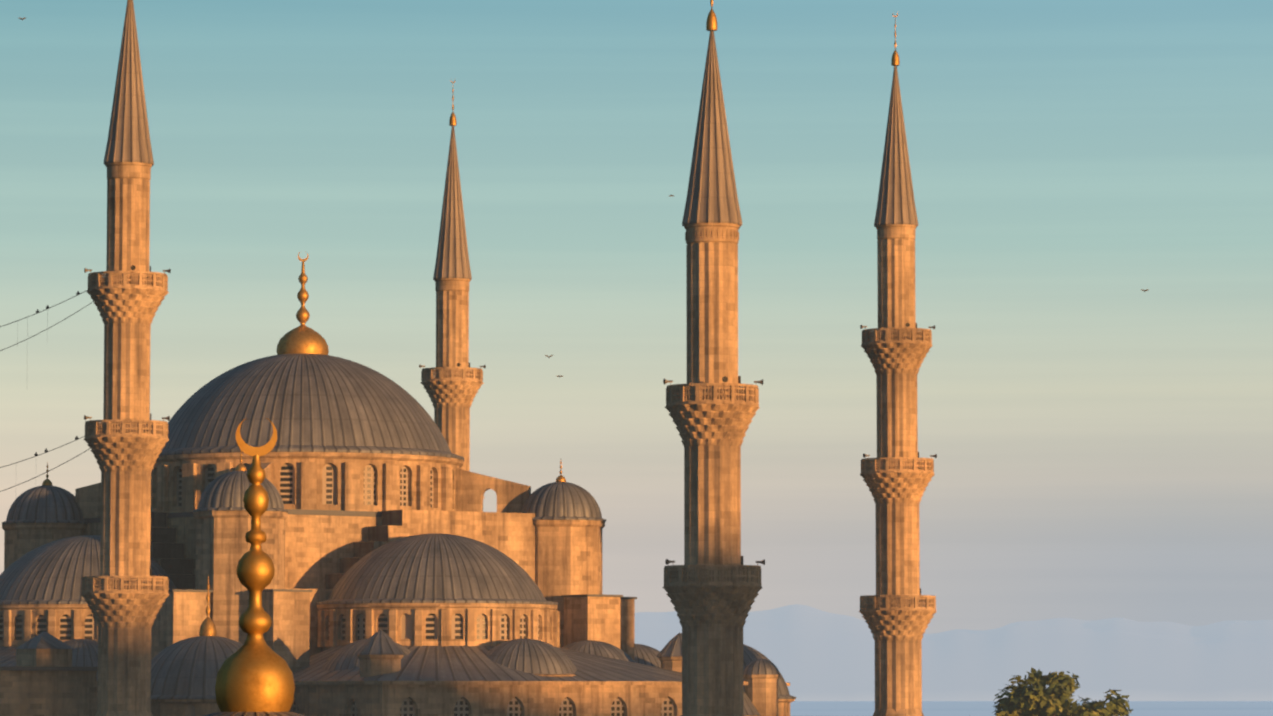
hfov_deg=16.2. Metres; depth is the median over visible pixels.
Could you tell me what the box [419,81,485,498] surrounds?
minaret
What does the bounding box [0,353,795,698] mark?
mosque lead roofs
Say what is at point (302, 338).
mosque gilt finials
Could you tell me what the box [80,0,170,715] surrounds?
minaret
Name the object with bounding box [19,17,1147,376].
birds
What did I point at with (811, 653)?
mountains
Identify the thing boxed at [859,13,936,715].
minaret
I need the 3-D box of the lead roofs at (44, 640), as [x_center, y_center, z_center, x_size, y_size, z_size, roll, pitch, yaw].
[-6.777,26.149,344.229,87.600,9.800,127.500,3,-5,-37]
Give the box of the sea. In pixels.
[790,701,1272,715]
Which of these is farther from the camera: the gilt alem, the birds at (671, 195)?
the birds at (671, 195)
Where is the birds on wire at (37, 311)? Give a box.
[34,291,79,455]
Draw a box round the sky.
[0,0,1272,633]
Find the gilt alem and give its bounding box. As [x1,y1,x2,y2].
[215,418,294,711]
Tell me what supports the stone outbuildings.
on the land
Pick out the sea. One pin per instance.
(987, 708)
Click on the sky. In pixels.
(1102, 444)
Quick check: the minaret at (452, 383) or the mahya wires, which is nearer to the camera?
the mahya wires
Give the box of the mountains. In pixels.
[635,604,1272,700]
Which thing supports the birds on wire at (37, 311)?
attached to the mahya wires
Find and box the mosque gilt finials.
[42,252,565,635]
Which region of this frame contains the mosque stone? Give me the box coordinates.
[0,452,794,715]
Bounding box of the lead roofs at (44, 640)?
[0,631,779,715]
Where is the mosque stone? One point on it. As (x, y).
(406, 495)
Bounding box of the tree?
[992,667,1132,715]
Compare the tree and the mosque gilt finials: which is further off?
the mosque gilt finials
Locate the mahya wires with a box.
[0,290,93,539]
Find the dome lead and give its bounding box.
[205,712,304,715]
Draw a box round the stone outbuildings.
[0,649,779,715]

